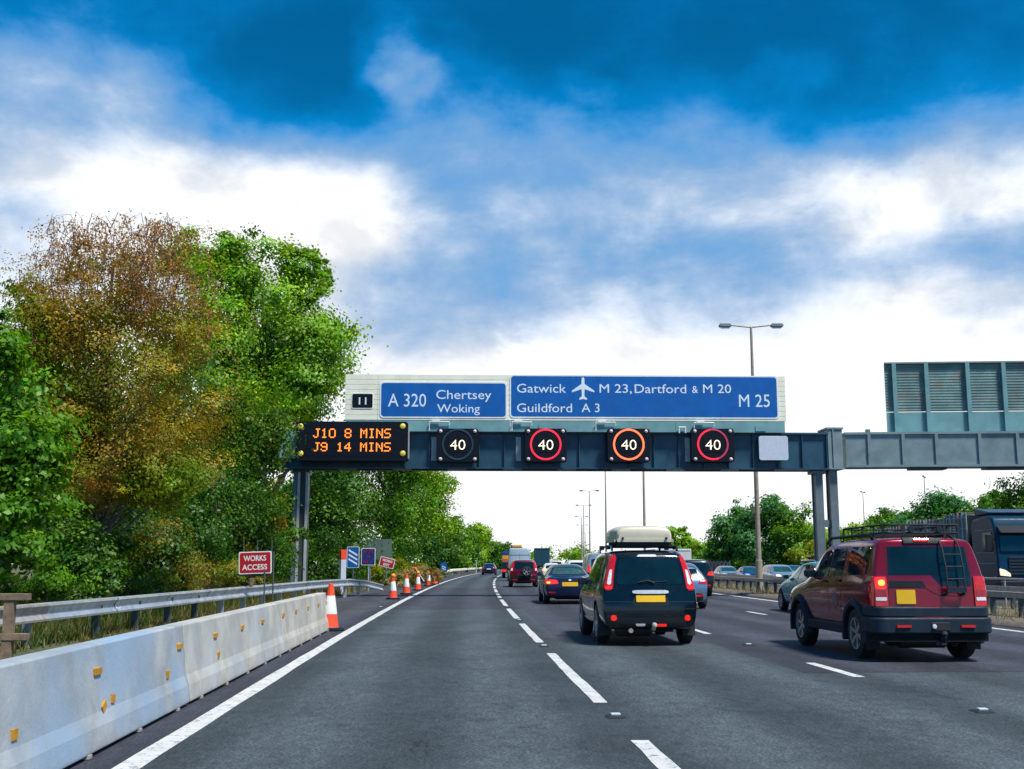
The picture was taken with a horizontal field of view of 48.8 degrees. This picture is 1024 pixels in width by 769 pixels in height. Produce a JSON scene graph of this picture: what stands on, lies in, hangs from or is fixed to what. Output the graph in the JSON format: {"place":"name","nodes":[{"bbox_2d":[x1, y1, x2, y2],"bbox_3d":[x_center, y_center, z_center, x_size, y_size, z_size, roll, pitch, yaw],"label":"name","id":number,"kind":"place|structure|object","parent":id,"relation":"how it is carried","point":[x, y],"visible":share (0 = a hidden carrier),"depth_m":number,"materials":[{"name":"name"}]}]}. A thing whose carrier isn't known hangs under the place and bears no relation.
{"place":"outdoors","nodes":[
{"label":"outdoors","id":0,"kind":"place"},
{"bbox_2d":[0,567,481,656],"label":"verge","id":1,"kind":"structure","parent":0,"point":[33,650],"depth_m":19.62,"materials":[{"name":"plant"}]},
{"bbox_2d":[0,593,31,659],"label":"timber rail","id":2,"kind":"object","parent":1,"relation":"on","point":[9,636],"visible":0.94,"depth_m":14.07,"materials":[{"name":"brown wood"}]},
{"bbox_2d":[0,602,50,647],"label":"crash barrier","id":3,"kind":"object","parent":1,"relation":"on","point":[27,615],"visible":0.51,"depth_m":18.05,"materials":[{"name":"metal"}]},
{"bbox_2d":[0,282,96,586],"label":"broadleaf tree","id":4,"kind":"object","parent":1,"relation":"on","point":[34,450],"visible":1,"depth_m":21.39,"materials":[{"name":"green plant"}]},
{"bbox_2d":[0,556,124,603],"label":"shrub","id":5,"kind":"object","parent":1,"relation":"on","point":[55,585],"visible":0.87,"depth_m":23.49,"materials":[{"name":"green plant"}]},
{"bbox_2d":[11,507,144,597],"bbox_3d":[-9.880,4.140,25.646,2.885,2.988,2.932,-8,-12,40],"label":"shrub","id":6,"kind":"object","parent":1,"relation":"on","point":[80,549],"visible":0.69,"depth_m":25.26,"materials":[{"name":"green plant"}]},
{"bbox_2d":[0,270,222,602],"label":"broadleaf tree","id":7,"kind":"object","parent":1,"relation":"on","point":[180,484],"visible":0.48,"depth_m":26.51,"materials":[{"name":"green plant"}]},
{"bbox_2d":[0,280,246,530],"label":"broadleaf tree","id":8,"kind":"object","parent":1,"relation":"on","point":[211,364],"visible":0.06,"depth_m":38.92,"materials":[{"name":"green plant"}]},
{"bbox_2d":[0,209,262,598],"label":"birch tree","id":9,"kind":"object","parent":1,"relation":"on","point":[103,482],"visible":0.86,"depth_m":26.90,"materials":[{"name":"brown plant"}]},
{"bbox_2d":[61,475,213,593],"bbox_3d":[-10.393,4.223,30.605,3.447,4.354,4.334,-9,-12,43],"label":"shrub","id":10,"kind":"object","parent":1,"relation":"on","point":[174,549],"visible":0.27,"depth_m":30.43,"materials":[{"name":"green plant"}]},
{"bbox_2d":[108,434,178,564],"bbox_3d":[-23.521,6.601,64.290,13.151,10.188,13.493,2,-9,-15],"label":"broadleaf tree","id":11,"kind":"object","parent":1,"relation":"on","point":[137,528],"visible":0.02,"depth_m":61.43,"materials":[{"name":"green plant"}]},
{"bbox_2d":[104,563,193,596],"bbox_3d":[-9.485,5.404,29.223,2.187,1.665,4.223,0,-9,0],"label":"shrub","id":12,"kind":"object","parent":1,"relation":"on","point":[143,585],"visible":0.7,"depth_m":28.37,"materials":[{"name":"green plant"}]},
{"bbox_2d":[113,512,219,607],"bbox_3d":[-9.091,5.040,31.580,3.471,3.094,4.361,-5,-10,31],"label":"shrub","id":13,"kind":"object","parent":1,"relation":"on","point":[191,565],"visible":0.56,"depth_m":30.47,"materials":[{"name":"green plant"}]},
{"bbox_2d":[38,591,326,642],"bbox_3d":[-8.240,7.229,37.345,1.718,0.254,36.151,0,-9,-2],"label":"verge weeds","id":14,"kind":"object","parent":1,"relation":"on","point":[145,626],"visible":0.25,"depth_m":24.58,"materials":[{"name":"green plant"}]},
{"bbox_2d":[128,445,283,584],"bbox_3d":[-9.870,4.554,36.376,4.904,5.500,5.265,0,-9,0],"label":"shrub","id":15,"kind":"object","parent":1,"relation":"on","point":[212,549],"visible":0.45,"depth_m":36.46,"materials":[{"name":"green plant"}]},
{"bbox_2d":[47,579,383,638],"bbox_3d":[-7.340,6.920,36.683,0.850,0.910,36.628,0,-9,2],"label":"crash barrier","id":16,"kind":"object","parent":1,"relation":"on","point":[95,608],"visible":0.94,"depth_m":25.18,"materials":[{"name":"metal"}]},
{"bbox_2d":[193,556,282,602],"bbox_3d":[-9.334,6.649,37.675,2.341,1.830,7.077,0,-9,0],"label":"shrub","id":17,"kind":"object","parent":1,"relation":"on","point":[230,578],"visible":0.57,"depth_m":35.48,"materials":[{"name":"green plant"}]},
{"bbox_2d":[166,376,313,599],"bbox_3d":[-10.068,3.760,40.097,5.297,8.234,5.803,7,-12,-38],"label":"maple tree","id":18,"kind":"object","parent":1,"relation":"on","point":[257,432],"visible":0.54,"depth_m":39.67,"materials":[{"name":"green plant"}]},
{"bbox_2d":[122,222,388,585],"bbox_3d":[-13.071,0.933,52.407,14.099,17.744,10.256,0,-9,0],"label":"poplar tree","id":19,"kind":"object","parent":1,"relation":"on","point":[304,377],"visible":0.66,"depth_m":52.07,"materials":[{"name":"green plant"}]},
{"bbox_2d":[239,540,274,603],"bbox_3d":[-7.143,5.405,31.543,1.041,2.100,0.180,0,-9,0],"label":"works sign","id":20,"kind":"object","parent":1,"relation":"on","point":[257,562],"visible":0.94,"depth_m":31.60,"materials":[{"name":"metal"}]},
{"bbox_2d":[231,526,304,598],"bbox_3d":[-9.321,6.570,43.044,3.791,3.640,6.648,0,-9,0],"label":"shrub","id":21,"kind":"object","parent":1,"relation":"on","point":[281,562],"visible":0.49,"depth_m":41.99,"materials":[{"name":"green plant"}]},
{"bbox_2d":[271,471,396,580],"bbox_3d":[-10.696,7.085,64.664,7.863,9.387,9.794,-6,-11,34],"label":"tree","id":22,"kind":"object","parent":1,"relation":"on","point":[331,492],"visible":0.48,"depth_m":62.95,"materials":[{"name":"green plant"}]},
{"bbox_2d":[339,550,346,592],"bbox_3d":[-8.000,8.855,53.270,0.280,2.079,0.280,5,-10,-28],"label":"marker post","id":23,"kind":"object","parent":1,"relation":"on","point":[342,564],"visible":0.79,"depth_m":53.22,"materials":[{"name":"plastic"}]},
{"bbox_2d":[307,522,380,580],"bbox_3d":[-9.986,9.698,65.158,5.199,4.363,16.020,0,-9,0],"label":"shrub","id":24,"kind":"object","parent":1,"relation":"on","point":[329,565],"visible":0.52,"depth_m":59.05,"materials":[{"name":"green plant"}]},
{"bbox_2d":[347,547,359,591],"bbox_3d":[-7.937,9.235,56.297,0.622,2.276,0.113,0,-9,0],"label":"countdown sign","id":25,"kind":"object","parent":1,"relation":"on","point":[352,557],"visible":1,"depth_m":56.33,"materials":[{"name":"metal"}]},
{"bbox_2d":[365,539,391,585],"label":"advance sign","id":26,"kind":"object","parent":1,"relation":"on","point":[386,548],"visible":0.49,"depth_m":73.24,"materials":[{"name":"metal"}]},
{"bbox_2d":[310,400,452,582],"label":"broadleaf tree","id":27,"kind":"object","parent":1,"relation":"on","point":[395,515],"visible":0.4,"depth_m":83.25,"materials":[{"name":"green plant"}]},
{"bbox_2d":[312,570,469,595],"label":"dry grass","id":28,"kind":"structure","parent":1,"relation":"on","point":[337,591],"depth_m":56.81,"materials":[{"name":"beige plant"}]},
{"bbox_2d":[358,520,428,579],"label":"shrub","id":29,"kind":"object","parent":1,"relation":"on","point":[396,546],"visible":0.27,"depth_m":81.99,"materials":[{"name":"green plant"}]},
{"bbox_2d":[360,471,464,562],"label":"broadleaf tree","id":30,"kind":"object","parent":1,"relation":"on","point":[435,477],"visible":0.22,"depth_m":116.74,"materials":[{"name":"green plant"}]},
{"bbox_2d":[396,529,467,577],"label":"shrub","id":31,"kind":"object","parent":1,"relation":"on","point":[434,546],"visible":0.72,"depth_m":113.64,"materials":[{"name":"green plant"}]},
{"bbox_2d":[431,513,479,572],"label":"broadleaf tree","id":32,"kind":"object","parent":1,"relation":"on","point":[463,564],"visible":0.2,"depth_m":162.86,"materials":[{"name":"green plant"}]},
{"bbox_2d":[467,520,493,570],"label":"broadleaf tree","id":33,"kind":"object","parent":1,"relation":"on","point":[483,529],"visible":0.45,"depth_m":212.18,"materials":[{"name":"green plant"}]},
{"bbox_2d":[0,0,1023,563],"label":"sky","id":34,"kind":"structure","parent":0,"point":[502,187],"materials":[{"name":"blue"}]},
{"bbox_2d":[11,564,1019,627],"bbox_3d":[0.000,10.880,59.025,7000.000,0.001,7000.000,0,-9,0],"label":"ground","id":35,"kind":"structure","parent":0,"point":[16,571],"depth_m":209.29,"materials":[{"name":"plant"}]},
{"bbox_2d":[371,555,426,581],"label":"shrub","id":36,"kind":"object","parent":35,"relation":"on","point":[380,571],"visible":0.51,"depth_m":77.39,"materials":[{"name":"green plant"}]},
{"bbox_2d":[377,563,444,586],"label":"dry bracken","id":37,"kind":"object","parent":35,"relation":"on","point":[436,575],"visible":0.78,"depth_m":71.21,"materials":[{"name":"brown plant"}]},
{"bbox_2d":[116,539,766,565],"bbox_3d":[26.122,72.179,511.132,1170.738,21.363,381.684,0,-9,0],"label":"wood","id":38,"kind":"object","parent":35,"relation":"on","point":[573,553],"visible":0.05,"depth_m":473.31,"materials":[{"name":"green plant"}]},
{"bbox_2d":[463,524,486,571],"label":"broadleaf tree","id":39,"kind":"object","parent":35,"relation":"on","point":[477,554],"visible":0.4,"depth_m":187.43,"materials":[{"name":"green plant"}]},
{"bbox_2d":[481,534,503,565],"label":"broadleaf tree","id":40,"kind":"object","parent":35,"relation":"on","point":[496,545],"visible":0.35,"depth_m":236.28,"materials":[{"name":"green plant"}]},
{"bbox_2d":[658,525,699,558],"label":"broadleaf tree","id":41,"kind":"object","parent":35,"relation":"on","point":[679,531],"visible":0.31,"depth_m":196.92,"materials":[{"name":"green plant"}]},
{"bbox_2d":[682,537,712,558],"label":"broadleaf tree","id":42,"kind":"object","parent":35,"relation":"on","point":[694,544],"visible":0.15,"depth_m":187.05,"materials":[{"name":"green plant"}]},
{"bbox_2d":[699,497,747,567],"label":"broadleaf tree","id":43,"kind":"object","parent":35,"relation":"on","point":[720,549],"visible":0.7,"depth_m":152.59,"materials":[{"name":"green plant"}]},
{"bbox_2d":[691,546,787,570],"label":"broadleaf tree","id":44,"kind":"object","parent":35,"relation":"on","point":[695,554],"visible":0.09,"depth_m":170.79,"materials":[{"name":"green plant"}]},
{"bbox_2d":[726,491,796,566],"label":"broadleaf tree","id":45,"kind":"object","parent":35,"relation":"on","point":[745,548],"visible":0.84,"depth_m":147.37,"materials":[{"name":"green plant"}]},
{"bbox_2d":[760,500,826,565],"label":"broadleaf tree","id":46,"kind":"object","parent":35,"relation":"on","point":[787,533],"visible":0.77,"depth_m":145.75,"materials":[{"name":"green plant"}]},
{"bbox_2d":[782,536,827,565],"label":"broadleaf tree","id":47,"kind":"object","parent":35,"relation":"on","point":[801,554],"visible":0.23,"depth_m":117.79,"materials":[{"name":"green plant"}]},
{"bbox_2d":[825,522,862,548],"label":"broadleaf tree","id":48,"kind":"object","parent":35,"relation":"on","point":[852,524],"visible":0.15,"depth_m":116.16,"materials":[{"name":"green plant"}]},
{"bbox_2d":[850,505,910,539],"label":"broadleaf tree","id":49,"kind":"object","parent":35,"relation":"on","point":[876,519],"visible":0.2,"depth_m":113.07,"materials":[{"name":"green plant"}]},
{"bbox_2d":[882,485,976,527],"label":"broadleaf tree","id":50,"kind":"object","parent":35,"relation":"on","point":[940,504],"visible":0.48,"depth_m":106.59,"materials":[{"name":"green plant"}]},
{"bbox_2d":[968,488,1008,513],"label":"broadleaf tree","id":51,"kind":"object","parent":35,"relation":"on","point":[982,501],"visible":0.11,"depth_m":99.57,"materials":[{"name":"green plant"}]},
{"bbox_2d":[978,472,1023,508],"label":"broadleaf tree","id":52,"kind":"object","parent":35,"relation":"on","point":[1015,500],"visible":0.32,"depth_m":79.61,"materials":[{"name":"green plant"}]},
{"bbox_2d":[64,569,1023,768],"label":"road","id":53,"kind":"structure","parent":0,"point":[465,672],"depth_m":12.16,"materials":[{"name":"grey asphalt"}]},
{"bbox_2d":[0,625,189,768],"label":"concrete barrier","id":54,"kind":"object","parent":53,"relation":"on","point":[63,707],"visible":1,"depth_m":8.55,"materials":[{"name":"grey concrete"}]},
{"bbox_2d":[166,603,284,700],"bbox_3d":[-3.709,3.431,15.013,0.440,0.809,6.550,0,-9,-3],"label":"concrete barrier","id":55,"kind":"object","parent":53,"relation":"on","point":[223,648],"visible":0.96,"depth_m":13.95,"materials":[{"name":"grey concrete"}]},
{"bbox_2d":[270,593,328,651],"bbox_3d":[-4.024,4.460,21.507,0.440,0.809,6.499,0,-9,-3],"label":"concrete barrier","id":56,"kind":"object","parent":53,"relation":"on","point":[304,619],"visible":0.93,"depth_m":20.69,"materials":[{"name":"grey concrete"}]},
{"bbox_2d":[112,570,500,768],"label":"edge line","id":57,"kind":"object","parent":53,"relation":"on","point":[142,758],"visible":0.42,"depth_m":11.37,"materials":[{"name":"white paint"}]},
{"bbox_2d":[326,583,343,630],"bbox_3d":[-3.955,4.847,24.596,0.600,1.010,0.500,2,-9,-11],"label":"traffic cone","id":58,"kind":"object","parent":53,"relation":"on","point":[331,611],"visible":0.73,"depth_m":24.48,"materials":[{"name":"orange plastic"}]},
{"bbox_2d":[361,548,375,590],"bbox_3d":[-7.554,9.723,59.247,0.741,2.234,0.113,0,-9,0],"label":"electronic sign","id":59,"kind":"object","parent":53,"relation":"on","point":[368,556],"visible":1,"depth_m":59.30,"materials":[{"name":"metal"}]},
{"bbox_2d":[379,556,394,588],"bbox_3d":[-6.783,10.237,61.191,0.903,1.831,0.091,0,-9,0],"label":"works sign","id":60,"kind":"object","parent":53,"relation":"on","point":[384,562],"visible":0.95,"depth_m":61.23,"materials":[{"name":"metal"}]},
{"bbox_2d":[386,573,399,598],"bbox_3d":[-4.845,8.225,45.993,0.570,1.034,0.475,2,-9,-11],"label":"traffic cone","id":61,"kind":"object","parent":53,"relation":"on","point":[393,593],"visible":1,"depth_m":45.88,"materials":[{"name":"orange plastic"}]},
{"bbox_2d":[400,573,412,593],"bbox_3d":[-4.976,9.396,53.239,0.588,0.990,0.490,2,-9,-11],"label":"traffic cone","id":62,"kind":"object","parent":53,"relation":"on","point":[406,588],"visible":1,"depth_m":53.11,"materials":[{"name":"orange plastic"}]},
{"bbox_2d":[481,563,497,574],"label":"car","id":63,"kind":"object","parent":53,"relation":"on","point":[489,568],"visible":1,"depth_m":140.75,"materials":[{"name":"blue paint"}]},
{"bbox_2d":[502,551,508,577],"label":"lorry","id":64,"kind":"object","parent":53,"relation":"on","point":[505,555],"visible":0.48,"depth_m":110.65,"materials":[{"name":"blue paint"}]},
{"bbox_2d":[506,548,530,575],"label":"van","id":65,"kind":"object","parent":53,"relation":"on","point":[518,553],"visible":0.29,"depth_m":92.55,"materials":[{"name":"blue paint"}]},
{"bbox_2d":[507,559,537,586],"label":"car","id":66,"kind":"object","parent":53,"relation":"on","point":[515,573],"visible":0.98,"depth_m":68.86,"materials":[{"name":"red paint"}]},
{"bbox_2d":[534,548,549,568],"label":"lorry","id":67,"kind":"object","parent":53,"relation":"on","point":[541,557],"visible":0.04,"depth_m":179.92,"materials":[{"name":"teal paint"}]},
{"bbox_2d":[277,420,844,592],"bbox_3d":[2.217,5.457,49.445,24.846,7.596,1.730,0,-9,-2],"label":"gantry","id":68,"kind":"object","parent":53,"relation":"on","point":[817,456],"visible":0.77,"depth_m":49.52,"materials":[{"name":"grey metal"}]},
{"bbox_2d":[295,421,409,461],"bbox_3d":[-6.860,2.493,48.860,4.818,1.680,1.051,0,-9,-2],"label":"message sign","id":69,"kind":"object","parent":68,"relation":"attached to","point":[345,441],"visible":0.98,"depth_m":48.39,"materials":[{"name":"metal"}]},
{"bbox_2d":[437,428,478,462],"bbox_3d":[-2.356,2.654,49.001,1.805,1.453,0.501,0,-9,-2],"label":"speed signal","id":70,"kind":"object","parent":68,"relation":"attached to","point":[457,445],"visible":1,"depth_m":48.80,"materials":[{"name":"paint"}]},
{"bbox_2d":[524,428,566,462],"bbox_3d":[1.455,2.660,49.119,1.830,1.456,0.501,0,-9,-2],"label":"speed signal","id":71,"kind":"object","parent":68,"relation":"attached to","point":[545,445],"visible":1,"depth_m":48.92,"materials":[{"name":"paint"}]},
{"bbox_2d":[345,374,785,432],"bbox_3d":[2.393,0.837,49.535,19.345,2.516,0.248,0,-9,-2],"label":"direction sign","id":72,"kind":"object","parent":68,"relation":"attached to","point":[586,403],"visible":0.99,"depth_m":49.44,"materials":[{"name":"blue metal"}]},
{"bbox_2d":[606,428,649,462],"bbox_3d":[5.071,2.667,49.231,1.854,1.460,0.501,0,-9,-2],"label":"speed signal","id":73,"kind":"object","parent":68,"relation":"attached to","point":[628,445],"visible":1,"depth_m":49.03,"materials":[{"name":"paint"}]},
{"bbox_2d":[690,428,734,462],"bbox_3d":[8.746,2.673,49.346,1.878,1.463,0.501,0,-9,-2],"label":"speed signal","id":74,"kind":"object","parent":68,"relation":"attached to","point":[711,445],"visible":1,"depth_m":49.15,"materials":[{"name":"paint"}]},
{"bbox_2d":[758,436,788,459],"bbox_3d":[11.465,2.812,49.612,1.291,1.068,0.300,0,-9,-2],"label":"blank panel","id":75,"kind":"object","parent":68,"relation":"attached to","point":[773,447],"visible":1,"depth_m":49.47,"materials":[{"name":"paint"}]},
{"bbox_2d":[537,564,589,603],"bbox_3d":[1.994,7.488,42.552,2.036,1.425,4.641,0,-9,-2],"label":"car","id":76,"kind":"object","parent":53,"relation":"on","point":[558,581],"visible":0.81,"depth_m":40.41,"materials":[{"name":"blue paint"}]},
{"bbox_2d":[582,553,600,571],"bbox_3d":[4.569,9.697,58.261,2.143,1.979,5.002,0,-9,-2],"label":"van","id":77,"kind":"object","parent":53,"relation":"on","point":[589,559],"visible":0.05,"depth_m":56.06,"materials":[{"name":"silver metal"}]},
{"bbox_2d":[578,545,696,642],"bbox_3d":[2.365,4.079,22.182,2.006,1.784,4.814,0,-9,-2],"label":"car","id":78,"kind":"object","parent":53,"relation":"on","point":[635,592],"visible":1,"depth_m":20.16,"materials":[{"name":"black paint"}]},
{"bbox_2d":[605,526,672,547],"bbox_3d":[2.377,2.922,21.623,1.090,0.405,2.090,0,-9,-2],"label":"roof box","id":79,"kind":"object","parent":78,"relation":"on","point":[639,537],"visible":0.98,"depth_m":20.65,"materials":[{"name":"beige plastic"}]},
{"bbox_2d":[647,549,690,558],"bbox_3d":[8.688,10.439,63.732,2.000,2.225,5.222,0,-9,-1],"label":"box van","id":80,"kind":"object","parent":53,"relation":"on","point":[685,553],"visible":0.04,"depth_m":61.34,"materials":[{"name":"white paint"}]},
{"bbox_2d":[493,575,863,768],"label":"lane markings","id":81,"kind":"object","parent":53,"relation":"on","point":[658,759],"visible":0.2,"depth_m":13.51,"materials":[{"name":"white paint"}]},
{"bbox_2d":[686,563,706,607],"bbox_3d":[5.372,6.739,37.978,1.968,1.474,4.112,0,-9,-2],"label":"car","id":82,"kind":"object","parent":53,"relation":"on","point":[699,581],"visible":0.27,"depth_m":36.12,"materials":[{"name":"blue paint"}]},
{"bbox_2d":[684,559,713,595],"bbox_3d":[7.994,8.869,51.931,2.007,1.632,4.616,0,-9,-2],"label":"car","id":83,"kind":"object","parent":53,"relation":"on","point":[703,567],"visible":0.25,"depth_m":49.88,"materials":[{"name":"grey paint"}]},
{"bbox_2d":[778,560,818,609],"bbox_3d":[9.298,6.062,33.963,1.968,1.554,4.516,0,-9,-2],"label":"car","id":84,"kind":"object","parent":53,"relation":"on","point":[795,579],"visible":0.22,"depth_m":34.24,"materials":[{"name":"teal paint"}]},
{"bbox_2d":[790,533,991,657],"bbox_3d":[6.150,3.518,19.051,2.021,1.914,4.952,0,-9,-3],"label":"car","id":85,"kind":"object","parent":53,"relation":"on","point":[865,597],"visible":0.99,"depth_m":16.96,"materials":[{"name":"red paint"}]},
{"bbox_2d":[843,524,958,539],"bbox_3d":[6.200,2.371,18.109,1.185,0.204,2.034,0,-9,-3],"label":"roof rack","id":86,"kind":"object","parent":85,"relation":"on","point":[925,533],"visible":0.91,"depth_m":17.36,"materials":[{"name":"black metal"}]},
{"bbox_2d":[933,535,966,595],"bbox_3d":[6.560,2.721,16.966,0.353,0.908,0.440,0,-9,-3],"label":"ladder","id":87,"kind":"object","parent":85,"relation":"attached to","point":[962,591],"visible":1,"depth_m":16.76,"materials":[{"name":"black metal"}]},
{"bbox_2d":[707,561,730,572],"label":"noise fence","id":88,"kind":"object","parent":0,"point":[714,565],"visible":0.3,"depth_m":116.36,"materials":[{"name":"metal"}]},
{"bbox_2d":[715,580,1017,607],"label":"opposite road","id":89,"kind":"structure","parent":0,"point":[999,600],"depth_m":47.33,"materials":[{"name":"asphalt"}]},
{"bbox_2d":[714,566,736,580],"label":"car","id":90,"kind":"object","parent":89,"relation":"on","point":[725,570],"visible":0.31,"depth_m":93.86,"materials":[{"name":"silver metal"}]},
{"bbox_2d":[736,566,755,581],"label":"car","id":91,"kind":"object","parent":89,"relation":"on","point":[748,570],"visible":0.26,"depth_m":88.05,"materials":[{"name":"blue paint"}]},
{"bbox_2d":[763,565,794,583],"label":"car","id":92,"kind":"object","parent":89,"relation":"on","point":[774,570],"visible":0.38,"depth_m":80.83,"materials":[{"name":"silver metal"}]},
{"bbox_2d":[842,429,1023,470],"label":"gantry","id":93,"kind":"object","parent":89,"relation":"on","point":[941,451],"visible":0.93,"depth_m":50.16,"materials":[{"name":"grey metal"}]},
{"bbox_2d":[884,361,1023,431],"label":"direction sign","id":94,"kind":"object","parent":93,"relation":"attached to","point":[916,393],"visible":0.89,"depth_m":51.19,"materials":[{"name":"teal metal"}]},
{"bbox_2d":[967,509,1023,586],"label":"lorry","id":95,"kind":"object","parent":89,"relation":"on","point":[996,539],"visible":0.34,"depth_m":46.29,"materials":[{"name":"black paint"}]},
{"bbox_2d":[925,517,948,537],"bbox_3d":[20.817,7.357,52.442,2.340,2.320,2.150,0,-9,-2],"label":"cage pallet","id":96,"kind":"object","parent":95,"relation":"on","point":[938,521],"visible":0.18,"depth_m":52.36,"materials":[{"name":"metal"}]},
{"bbox_2d":[945,512,974,541],"bbox_3d":[20.891,6.920,50.133,2.340,2.460,2.150,0,-9,-2],"label":"cage pallet","id":97,"kind":"object","parent":95,"relation":"on","point":[960,520],"visible":0.18,"depth_m":49.97,"materials":[{"name":"metal"}]},
{"bbox_2d":[712,583,1023,627],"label":"central reservation","id":98,"kind":"structure","parent":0,"point":[1016,622],"depth_m":33.74,"materials":[{"name":"concrete"}]},
{"bbox_2d":[605,472,606,551],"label":"street lamp","id":99,"kind":"object","parent":98,"relation":"on","point":[605,513],"visible":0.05,"depth_m":146.05,"materials":[{"name":"metal"}]},
{"bbox_2d":[642,472,645,549],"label":"street lamp","id":100,"kind":"object","parent":98,"relation":"on","point":[644,515],"visible":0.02,"depth_m":103.47,"materials":[{"name":"metal"}]},
{"bbox_2d":[718,323,783,588],"bbox_3d":[12.648,3.675,58.647,3.404,13.994,0.380,0,-9,0],"label":"street lamp","id":101,"kind":"object","parent":98,"relation":"on","point":[759,567],"visible":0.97,"depth_m":58.19,"materials":[{"name":"metal"}]},
{"bbox_2d":[713,573,1023,608],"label":"crash barrier","id":102,"kind":"object","parent":98,"relation":"on","point":[1007,589],"visible":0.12,"depth_m":35.23,"materials":[{"name":"metal"}]},
{"bbox_2d":[713,581,1023,620],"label":"reservation weeds","id":103,"kind":"object","parent":98,"relation":"on","point":[769,591],"visible":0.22,"depth_m":50.53,"materials":[{"name":"green plant"}]},
{"bbox_2d":[714,576,1023,616],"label":"crash barrier","id":104,"kind":"object","parent":98,"relation":"on","point":[991,595],"visible":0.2,"depth_m":30.54,"materials":[{"name":"metal"}]},
{"bbox_2d":[984,577,1023,607],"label":"barrier","id":105,"kind":"object","parent":98,"relation":"on","point":[1004,579],"visible":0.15,"depth_m":34.49,"materials":[{"name":"metal"}]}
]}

